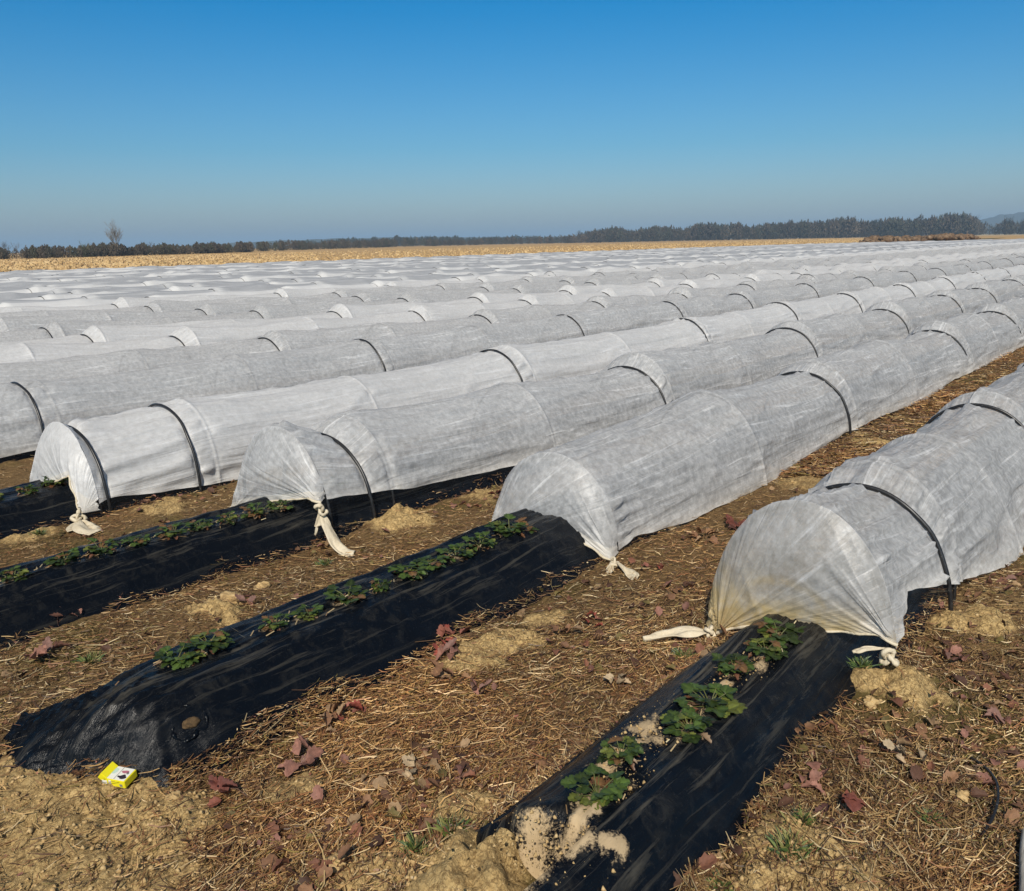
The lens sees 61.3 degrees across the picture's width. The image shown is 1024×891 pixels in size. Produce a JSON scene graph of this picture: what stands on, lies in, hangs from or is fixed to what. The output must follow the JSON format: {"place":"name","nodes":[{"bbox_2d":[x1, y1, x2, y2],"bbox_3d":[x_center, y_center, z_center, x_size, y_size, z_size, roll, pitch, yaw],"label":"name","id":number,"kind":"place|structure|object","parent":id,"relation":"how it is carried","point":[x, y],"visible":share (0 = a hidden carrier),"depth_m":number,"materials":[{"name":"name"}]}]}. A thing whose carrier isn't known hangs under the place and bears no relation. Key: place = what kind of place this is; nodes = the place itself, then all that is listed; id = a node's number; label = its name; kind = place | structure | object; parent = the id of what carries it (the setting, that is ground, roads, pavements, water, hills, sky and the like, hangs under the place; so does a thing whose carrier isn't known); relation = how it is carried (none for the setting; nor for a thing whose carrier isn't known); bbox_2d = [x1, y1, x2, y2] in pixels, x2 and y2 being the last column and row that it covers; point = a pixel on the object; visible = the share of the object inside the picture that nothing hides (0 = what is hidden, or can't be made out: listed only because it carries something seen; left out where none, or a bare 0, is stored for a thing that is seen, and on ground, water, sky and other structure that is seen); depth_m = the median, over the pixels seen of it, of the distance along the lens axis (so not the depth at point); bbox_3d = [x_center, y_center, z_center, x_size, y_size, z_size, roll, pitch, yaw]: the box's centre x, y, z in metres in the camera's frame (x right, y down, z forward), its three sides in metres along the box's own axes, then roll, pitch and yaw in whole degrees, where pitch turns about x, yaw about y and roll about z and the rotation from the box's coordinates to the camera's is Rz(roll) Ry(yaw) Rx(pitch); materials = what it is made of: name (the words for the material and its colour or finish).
{"place":"outdoors","nodes":[
{"label":"outdoors","id":0,"kind":"place"},
{"bbox_2d":[72,237,560,251],"bbox_3d":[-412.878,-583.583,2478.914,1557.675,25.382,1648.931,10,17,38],"label":"hills","id":1,"kind":"structure","parent":0,"point":[272,242],"depth_m":2368.52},
{"bbox_2d":[0,239,1023,890],"bbox_3d":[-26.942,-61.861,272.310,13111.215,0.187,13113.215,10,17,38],"label":"ground","id":2,"kind":"structure","parent":0,"point":[452,871],"depth_m":3.09,"materials":[{"name":"soil"}]},
{"bbox_2d":[0,450,35,463],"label":"planting bed","id":3,"kind":"object","parent":2,"relation":"on","point":[24,455],"visible":0.01,"depth_m":6.82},
{"bbox_2d":[23,636,70,661],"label":"dead leaf","id":4,"kind":"object","parent":2,"relation":"on","point":[44,649],"visible":0.99,"depth_m":3.44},
{"bbox_2d":[98,762,136,787],"bbox_3d":[-1.212,1.010,2.652,0.095,0.040,0.057,4,21,14],"label":"cigarette packet","id":5,"kind":"object","parent":2,"relation":"on","point":[122,777],"visible":0.98,"depth_m":2.64},
{"bbox_2d":[0,480,237,539],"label":"planting bed","id":6,"kind":"object","parent":2,"relation":"on","point":[47,505],"visible":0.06,"depth_m":5.22,"materials":[{"name":"plastic"}]},
{"bbox_2d":[207,775,246,807],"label":"dead leaf","id":7,"kind":"object","parent":2,"relation":"on","point":[222,783],"visible":0.99,"depth_m":2.57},
{"bbox_2d":[0,466,514,651],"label":"planting bed","id":8,"kind":"object","parent":2,"relation":"on","point":[93,585],"visible":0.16,"depth_m":4.27,"materials":[{"name":"plastic"}]},
{"bbox_2d":[0,565,31,582],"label":"strawberry plant","id":9,"kind":"object","parent":8,"relation":"on","point":[10,572],"visible":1,"depth_m":3.84,"materials":[{"name":"green plant"}]},
{"bbox_2d":[43,547,81,566],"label":"strawberry plant","id":10,"kind":"object","parent":8,"relation":"on","point":[68,556],"visible":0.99,"depth_m":4.03,"materials":[{"name":"green plant"}]},
{"bbox_2d":[83,536,119,558],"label":"strawberry plant","id":11,"kind":"object","parent":8,"relation":"on","point":[96,548],"visible":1,"depth_m":4.13,"materials":[{"name":"green plant"}]},
{"bbox_2d":[120,534,150,546],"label":"strawberry plant","id":12,"kind":"object","parent":8,"relation":"on","point":[139,541],"visible":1,"depth_m":4.24,"materials":[{"name":"green plant"}]},
{"bbox_2d":[155,521,192,539],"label":"strawberry plant","id":13,"kind":"object","parent":8,"relation":"on","point":[168,533],"visible":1,"depth_m":4.37,"materials":[{"name":"green plant"}]},
{"bbox_2d":[239,502,270,518],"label":"strawberry plant","id":14,"kind":"object","parent":8,"relation":"on","point":[254,510],"visible":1,"depth_m":4.67,"materials":[{"name":"green plant"}]},
{"bbox_2d":[0,501,795,814],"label":"straw on beds","id":15,"kind":"object","parent":8,"relation":"on","point":[84,556],"visible":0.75,"depth_m":3.38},
{"bbox_2d":[277,731,323,776],"bbox_3d":[-0.663,0.996,2.719,0.126,0.118,0.172,2,14,13],"label":"dead leaf","id":16,"kind":"object","parent":2,"relation":"on","point":[291,766],"visible":0.98,"depth_m":2.75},
{"bbox_2d":[317,701,343,734],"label":"dead leaf","id":17,"kind":"object","parent":2,"relation":"on","point":[327,716],"visible":0.95,"depth_m":2.96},
{"bbox_2d":[0,244,787,272],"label":"fleece tunnel","id":18,"kind":"structure","parent":2,"relation":"on","point":[16,271],"depth_m":71.32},
{"bbox_2d":[7,243,811,272],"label":"fleece tunnel","id":19,"kind":"structure","parent":2,"relation":"on","point":[348,260],"depth_m":65.41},
{"bbox_2d":[393,829,429,858],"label":"grass tuft","id":20,"kind":"object","parent":2,"relation":"on","point":[411,846],"visible":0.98,"depth_m":2.31,"materials":[{"name":"plant"}]},
{"bbox_2d":[0,243,828,273],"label":"fleece tunnel","id":21,"kind":"structure","parent":2,"relation":"on","point":[349,260],"depth_m":63.46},
{"bbox_2d":[1,242,856,273],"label":"fleece tunnel","id":22,"kind":"structure","parent":2,"relation":"on","point":[381,259],"depth_m":64.55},
{"bbox_2d":[0,242,868,274],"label":"fleece tunnel","id":23,"kind":"structure","parent":2,"relation":"on","point":[372,260],"depth_m":61.12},
{"bbox_2d":[0,242,886,276],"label":"fleece tunnel","id":24,"kind":"structure","parent":2,"relation":"on","point":[38,275],"depth_m":51.88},
{"bbox_2d":[0,409,900,787],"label":"planting bed","id":25,"kind":"object","parent":2,"relation":"on","point":[130,717],"visible":0.45,"depth_m":3.15,"materials":[{"name":"plastic"}]},
{"bbox_2d":[153,642,205,669],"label":"strawberry plant","id":26,"kind":"object","parent":25,"relation":"on","point":[165,654],"visible":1,"depth_m":3.01,"materials":[{"name":"green plant"}]},
{"bbox_2d":[170,704,207,742],"bbox_3d":[-1.042,0.898,2.792,0.115,0.097,0.094,-5,14,-17],"label":"torn film edge","id":27,"kind":"object","parent":25,"relation":"on","point":[194,734],"visible":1,"depth_m":2.78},
{"bbox_2d":[184,628,234,654],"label":"strawberry plant","id":28,"kind":"object","parent":25,"relation":"on","point":[220,640],"visible":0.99,"depth_m":3.12,"materials":[{"name":"green plant"}]},
{"bbox_2d":[258,612,290,631],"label":"strawberry plant","id":29,"kind":"object","parent":25,"relation":"on","point":[272,624],"visible":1,"depth_m":3.30,"materials":[{"name":"green plant"}]},
{"bbox_2d":[290,603,322,620],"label":"strawberry plant","id":30,"kind":"object","parent":25,"relation":"on","point":[315,611],"visible":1,"depth_m":3.40,"materials":[{"name":"green plant"}]},
{"bbox_2d":[323,579,368,604],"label":"strawberry plant","id":31,"kind":"object","parent":25,"relation":"on","point":[356,592],"visible":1,"depth_m":3.58,"materials":[{"name":"green plant"}]},
{"bbox_2d":[369,578,390,592],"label":"strawberry plant","id":32,"kind":"object","parent":25,"relation":"on","point":[376,584],"visible":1,"depth_m":3.66,"materials":[{"name":"green plant"}]},
{"bbox_2d":[384,564,428,580],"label":"strawberry plant","id":33,"kind":"object","parent":25,"relation":"on","point":[411,574],"visible":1,"depth_m":3.79,"materials":[{"name":"green plant"}]},
{"bbox_2d":[410,555,446,569],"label":"strawberry plant","id":34,"kind":"object","parent":25,"relation":"on","point":[421,561],"visible":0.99,"depth_m":3.90,"materials":[{"name":"green plant"}]},
{"bbox_2d":[436,624,470,640],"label":"dead leaf","id":35,"kind":"object","parent":25,"relation":"on","point":[441,630],"visible":0.91,"depth_m":3.57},
{"bbox_2d":[435,543,473,561],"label":"strawberry plant","id":36,"kind":"object","parent":25,"relation":"on","point":[469,553],"visible":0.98,"depth_m":4.03,"materials":[{"name":"green plant"}]},
{"bbox_2d":[462,531,496,550],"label":"strawberry plant","id":37,"kind":"object","parent":25,"relation":"on","point":[491,542],"visible":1,"depth_m":4.13,"materials":[{"name":"green plant"}]},
{"bbox_2d":[484,513,538,537],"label":"strawberry plant","id":38,"kind":"object","parent":25,"relation":"on","point":[501,525],"visible":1,"depth_m":4.29,"materials":[{"name":"green plant"}]},
{"bbox_2d":[429,658,471,684],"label":"dead leaf","id":39,"kind":"object","parent":2,"relation":"on","point":[438,670],"visible":0.99,"depth_m":3.25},
{"bbox_2d":[426,807,475,836],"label":"grass tuft","id":40,"kind":"object","parent":2,"relation":"on","point":[442,822],"visible":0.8,"depth_m":2.36,"materials":[{"name":"plant"}]},
{"bbox_2d":[31,242,874,274],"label":"fleece tunnel","id":41,"kind":"structure","parent":2,"relation":"on","point":[341,262],"depth_m":60.32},
{"bbox_2d":[3,241,904,275],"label":"fleece tunnel","id":42,"kind":"structure","parent":2,"relation":"on","point":[63,273],"depth_m":58.33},
{"bbox_2d":[0,241,911,279],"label":"fleece tunnel","id":43,"kind":"structure","parent":2,"relation":"on","point":[167,272],"depth_m":53.41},
{"bbox_2d":[0,241,922,278],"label":"fleece tunnel","id":44,"kind":"structure","parent":2,"relation":"on","point":[161,271],"depth_m":52.94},
{"bbox_2d":[0,240,955,280],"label":"fleece tunnel","id":45,"kind":"structure","parent":2,"relation":"on","point":[27,278],"depth_m":50.54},
{"bbox_2d":[38,241,932,279],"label":"fleece tunnel","id":46,"kind":"structure","parent":2,"relation":"on","point":[130,275],"depth_m":49.70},
{"bbox_2d":[0,239,986,282],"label":"fleece tunnel","id":47,"kind":"structure","parent":2,"relation":"on","point":[156,275],"depth_m":44.23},
{"bbox_2d":[0,239,996,283],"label":"fleece tunnel","id":48,"kind":"structure","parent":2,"relation":"on","point":[294,270],"depth_m":46.24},
{"bbox_2d":[0,239,1008,288],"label":"fleece tunnel","id":49,"kind":"structure","parent":2,"relation":"on","point":[222,276],"depth_m":41.00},
{"bbox_2d":[0,240,1014,292],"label":"fleece tunnel","id":50,"kind":"structure","parent":2,"relation":"on","point":[145,283],"depth_m":35.44,"materials":[{"name":"fabric"}]},
{"bbox_2d":[0,238,1020,286],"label":"fleece tunnel","id":51,"kind":"structure","parent":2,"relation":"on","point":[15,285],"depth_m":39.26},
{"bbox_2d":[0,245,1021,331],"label":"fleece tunnel","id":52,"kind":"structure","parent":2,"relation":"on","point":[20,322],"depth_m":18.33,"materials":[{"name":"white"}]},
{"bbox_2d":[0,256,1023,457],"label":"fleece tunnel","id":53,"kind":"structure","parent":2,"relation":"on","point":[31,411],"depth_m":9.31,"materials":[{"name":"white"}]},
{"bbox_2d":[0,253,1023,382],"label":"fleece tunnel","id":54,"kind":"structure","parent":2,"relation":"on","point":[123,361],"depth_m":11.41,"materials":[{"name":"white"}]},
{"bbox_2d":[0,250,1023,362],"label":"fleece tunnel","id":55,"kind":"structure","parent":2,"relation":"on","point":[180,336],"depth_m":13.89,"materials":[{"name":"white"}]},
{"bbox_2d":[0,245,1023,341],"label":"fleece tunnel","id":56,"kind":"structure","parent":2,"relation":"on","point":[54,329],"depth_m":16.80,"materials":[{"name":"white"}]},
{"bbox_2d":[0,248,1023,346],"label":"fleece tunnel","id":57,"kind":"structure","parent":2,"relation":"on","point":[102,333],"depth_m":15.54,"materials":[{"name":"white"}]},
{"bbox_2d":[0,473,1023,890],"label":"chaff","id":58,"kind":"object","parent":2,"relation":"on","point":[530,741],"visible":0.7,"depth_m":2.80,"materials":[{"name":"plant"}]},
{"bbox_2d":[0,478,1023,890],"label":"clay crumbs","id":59,"kind":"object","parent":2,"relation":"on","point":[390,854],"visible":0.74,"depth_m":2.35,"materials":[{"name":"soil"}]},
{"bbox_2d":[0,243,1023,312],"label":"fleece tunnel","id":60,"kind":"structure","parent":2,"relation":"on","point":[121,302],"depth_m":24.63,"materials":[{"name":"white"}]},
{"bbox_2d":[0,241,1023,303],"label":"fleece tunnel","id":61,"kind":"structure","parent":2,"relation":"on","point":[254,287],"depth_m":28.33,"materials":[{"name":"fabric"}]},
{"bbox_2d":[0,242,1023,306],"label":"fleece tunnel","id":62,"kind":"structure","parent":2,"relation":"on","point":[89,302],"depth_m":25.00,"materials":[{"name":"fabric"}]},
{"bbox_2d":[0,240,1023,299],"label":"fleece tunnel","id":63,"kind":"structure","parent":2,"relation":"on","point":[8,295],"depth_m":31.58,"materials":[{"name":"fabric"}]},
{"bbox_2d":[0,239,1023,290],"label":"fleece tunnel","id":64,"kind":"structure","parent":2,"relation":"on","point":[194,278],"depth_m":39.12,"materials":[{"name":"fabric"}]},
{"bbox_2d":[0,416,1023,890],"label":"straw","id":65,"kind":"object","parent":2,"relation":"on","point":[898,868],"visible":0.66,"depth_m":2.72,"materials":[{"name":"plant"}]},
{"bbox_2d":[382,753,427,780],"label":"dead leaf","id":66,"kind":"object","parent":65,"relation":"on","point":[408,760],"visible":0.98,"depth_m":2.69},
{"bbox_2d":[436,637,459,659],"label":"dead leaf","id":67,"kind":"object","parent":65,"relation":"on","point":[447,646],"visible":0.99,"depth_m":3.40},
{"bbox_2d":[798,768,828,795],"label":"dead leaf","id":68,"kind":"object","parent":65,"relation":"on","point":[815,775],"visible":1,"depth_m":2.55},
{"bbox_2d":[814,789,866,827],"bbox_3d":[0.912,1.014,2.411,0.161,0.056,0.102,-12,17,-39],"label":"dead leaf","id":69,"kind":"object","parent":65,"relation":"on","point":[852,801],"visible":0.91,"depth_m":2.42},
{"bbox_2d":[0,412,1023,890],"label":"leaf litter","id":70,"kind":"object","parent":2,"relation":"on","point":[710,860],"visible":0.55,"depth_m":2.68,"materials":[{"name":"plant"}]},
{"bbox_2d":[0,244,1023,316],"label":"fleece tunnel","id":71,"kind":"structure","parent":2,"relation":"on","point":[161,306],"depth_m":21.64,"materials":[{"name":"white"}]},
{"bbox_2d":[10,241,1017,299],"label":"fleece tunnel","id":72,"kind":"structure","parent":2,"relation":"on","point":[67,296],"depth_m":30.63,"materials":[{"name":"fabric"}]},
{"bbox_2d":[34,240,1010,293],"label":"fleece tunnel","id":73,"kind":"structure","parent":2,"relation":"on","point":[163,285],"depth_m":33.62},
{"bbox_2d":[29,264,1023,534],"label":"fleece tunnel","id":74,"kind":"structure","parent":2,"relation":"on","point":[177,444],"depth_m":6.64,"materials":[{"name":"white"}]},
{"bbox_2d":[230,275,1023,556],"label":"fleece tunnel","id":75,"kind":"structure","parent":2,"relation":"on","point":[484,430],"depth_m":6.18,"materials":[{"name":"white"}]},
{"bbox_2d":[686,527,718,543],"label":"dead leaf","id":76,"kind":"object","parent":2,"relation":"on","point":[709,531],"visible":0.98,"depth_m":4.70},
{"bbox_2d":[474,584,957,890],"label":"planting bed","id":77,"kind":"object","parent":2,"relation":"on","point":[672,813],"visible":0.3,"depth_m":2.45,"materials":[{"name":"plastic"}]},
{"bbox_2d":[560,763,629,811],"bbox_3d":[0.223,0.908,2.295,0.190,0.062,0.152,-14,18,-43],"label":"strawberry plant","id":78,"kind":"object","parent":77,"relation":"on","point":[614,787],"visible":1,"depth_m":2.29,"materials":[{"name":"green plant"}]},
{"bbox_2d":[443,651,773,890],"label":"mud crumbs","id":79,"kind":"object","parent":77,"relation":"on","point":[508,854],"visible":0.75,"depth_m":2.12,"materials":[{"name":"soil"}]},
{"bbox_2d":[597,736,645,770],"bbox_3d":[0.309,0.869,2.458,0.133,0.065,0.154,8,16,34],"label":"strawberry plant","id":80,"kind":"object","parent":77,"relation":"on","point":[631,751],"visible":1,"depth_m":2.44,"materials":[{"name":"green plant"}]},
{"bbox_2d":[660,708,716,742],"bbox_3d":[0.520,0.837,2.585,0.177,0.058,0.164,5,15,24],"label":"strawberry plant","id":81,"kind":"object","parent":77,"relation":"on","point":[671,718],"visible":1,"depth_m":2.57,"materials":[{"name":"green plant"}]},
{"bbox_2d":[673,682,746,717],"bbox_3d":[0.618,0.799,2.712,0.219,0.058,0.178,10,17,39],"label":"strawberry plant","id":82,"kind":"object","parent":77,"relation":"on","point":[724,693],"visible":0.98,"depth_m":2.71,"materials":[{"name":"green plant"}]},
{"bbox_2d":[711,652,754,679],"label":"strawberry plant","id":83,"kind":"object","parent":77,"relation":"on","point":[746,666],"visible":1,"depth_m":2.95,"materials":[{"name":"green plant"}]},
{"bbox_2d":[743,637,788,661],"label":"strawberry plant","id":84,"kind":"object","parent":77,"relation":"on","point":[753,643],"visible":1,"depth_m":3.04,"materials":[{"name":"green plant"}]},
{"bbox_2d":[753,617,806,644],"bbox_3d":[0.981,0.688,3.161,0.193,0.062,0.179,2,14,12],"label":"strawberry plant","id":85,"kind":"object","parent":77,"relation":"on","point":[766,627],"visible":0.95,"depth_m":3.17,"materials":[{"name":"green plant"}]},
{"bbox_2d":[464,295,1023,579],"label":"fleece tunnel","id":86,"kind":"structure","parent":2,"relation":"on","point":[608,493],"depth_m":5.61,"materials":[{"name":"white"}]},
{"bbox_2d":[766,825,821,864],"bbox_3d":[0.725,1.032,2.236,0.146,0.061,0.147,10,17,38],"label":"grass tuft","id":87,"kind":"object","parent":2,"relation":"on","point":[787,844],"visible":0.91,"depth_m":2.25,"materials":[{"name":"plant"}]},
{"bbox_2d":[779,801,816,828],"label":"grass tuft","id":88,"kind":"object","parent":2,"relation":"on","point":[806,820],"visible":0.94,"depth_m":2.35,"materials":[{"name":"plant"}]},
{"bbox_2d":[643,363,1023,666],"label":"fleece tunnel","id":89,"kind":"structure","parent":2,"relation":"on","point":[860,545],"depth_m":3.55,"materials":[{"name":"white"}]},
{"bbox_2d":[779,346,1023,477],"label":"distant straw","id":90,"kind":"object","parent":2,"relation":"on","point":[804,468],"visible":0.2,"depth_m":7.23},
{"bbox_2d":[883,738,927,764],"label":"dead leaf","id":91,"kind":"object","parent":2,"relation":"on","point":[888,743],"visible":0.99,"depth_m":2.68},
{"bbox_2d":[928,645,970,660],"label":"dead leaf","id":92,"kind":"object","parent":2,"relation":"on","point":[951,651],"visible":1,"depth_m":3.34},
{"bbox_2d":[948,788,971,804],"bbox_3d":[1.303,1.021,2.513,0.065,0.047,0.072,10,17,38],"label":"soil clod","id":93,"kind":"object","parent":2,"relation":"on","point":[961,795],"visible":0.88,"depth_m":2.50,"materials":[{"name":"soil"}]},
{"bbox_2d":[967,755,999,837],"bbox_3d":[1.382,1.008,2.517,0.067,0.035,0.411,4,14,23],"label":"hose piece","id":94,"kind":"object","parent":2,"relation":"on","point":[997,796],"visible":1,"depth_m":2.47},
{"bbox_2d":[984,706,1021,726],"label":"dead leaf","id":95,"kind":"object","parent":2,"relation":"on","point":[994,713],"visible":1,"depth_m":2.87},
{"bbox_2d":[1019,828,1023,890],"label":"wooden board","id":96,"kind":"object","parent":2,"relation":"on","point":[1021,867],"visible":0.98,"depth_m":2.22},
{"bbox_2d":[0,0,1023,252],"label":"sky","id":97,"kind":"structure","parent":0,"point":[185,122],"materials":[{"name":"blue"}]},
{"bbox_2d":[0,235,1023,271],"bbox_3d":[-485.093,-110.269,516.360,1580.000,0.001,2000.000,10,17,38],"label":"stubble field","id":98,"kind":"structure","parent":0,"point":[421,248],"depth_m":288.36,"materials":[{"name":"plant"}]},
{"bbox_2d":[0,241,254,258],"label":"hedge","id":99,"kind":"object","parent":98,"relation":"on","point":[103,249],"visible":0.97,"depth_m":233.80,"materials":[{"name":"plant"}]},
{"bbox_2d":[249,233,585,251],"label":"distant hedge","id":100,"kind":"object","parent":98,"relation":"on","point":[280,245],"visible":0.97,"depth_m":570.32,"materials":[{"name":"plant"}]},
{"bbox_2d":[274,235,564,248],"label":"wood","id":101,"kind":"object","parent":98,"relation":"on","point":[373,238],"visible":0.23,"depth_m":909.19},
{"bbox_2d":[564,211,980,242],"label":"long wood","id":102,"kind":"object","parent":98,"relation":"on","point":[952,223],"visible":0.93,"depth_m":780.15,"materials":[{"name":"plant"}]},
{"bbox_2d":[568,227,1023,242],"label":"wood edge","id":103,"kind":"object","parent":98,"relation":"on","point":[802,236],"visible":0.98,"depth_m":756.36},
{"label":"grass strip","id":104,"kind":"structure","parent":98,"relation":"on","visible":0},
{"bbox_2d":[859,233,980,242],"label":"soil heap","id":105,"kind":"object","parent":104,"relation":"on","point":[931,237],"visible":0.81,"depth_m":201.62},
{"bbox_2d":[747,233,1023,238],"bbox_3d":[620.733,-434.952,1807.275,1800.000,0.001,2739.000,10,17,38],"label":"field","id":106,"kind":"structure","parent":0,"point":[975,235],"depth_m":841.37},
{"bbox_2d":[976,218,1023,234],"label":"end wood","id":107,"kind":"object","parent":106,"relation":"on","point":[1012,225],"visible":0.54,"depth_m":804.11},
{"bbox_2d":[981,212,1023,233],"bbox_3d":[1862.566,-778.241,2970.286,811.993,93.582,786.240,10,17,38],"label":"hills","id":108,"kind":"structure","parent":0,"point":[999,219],"depth_m":2916.87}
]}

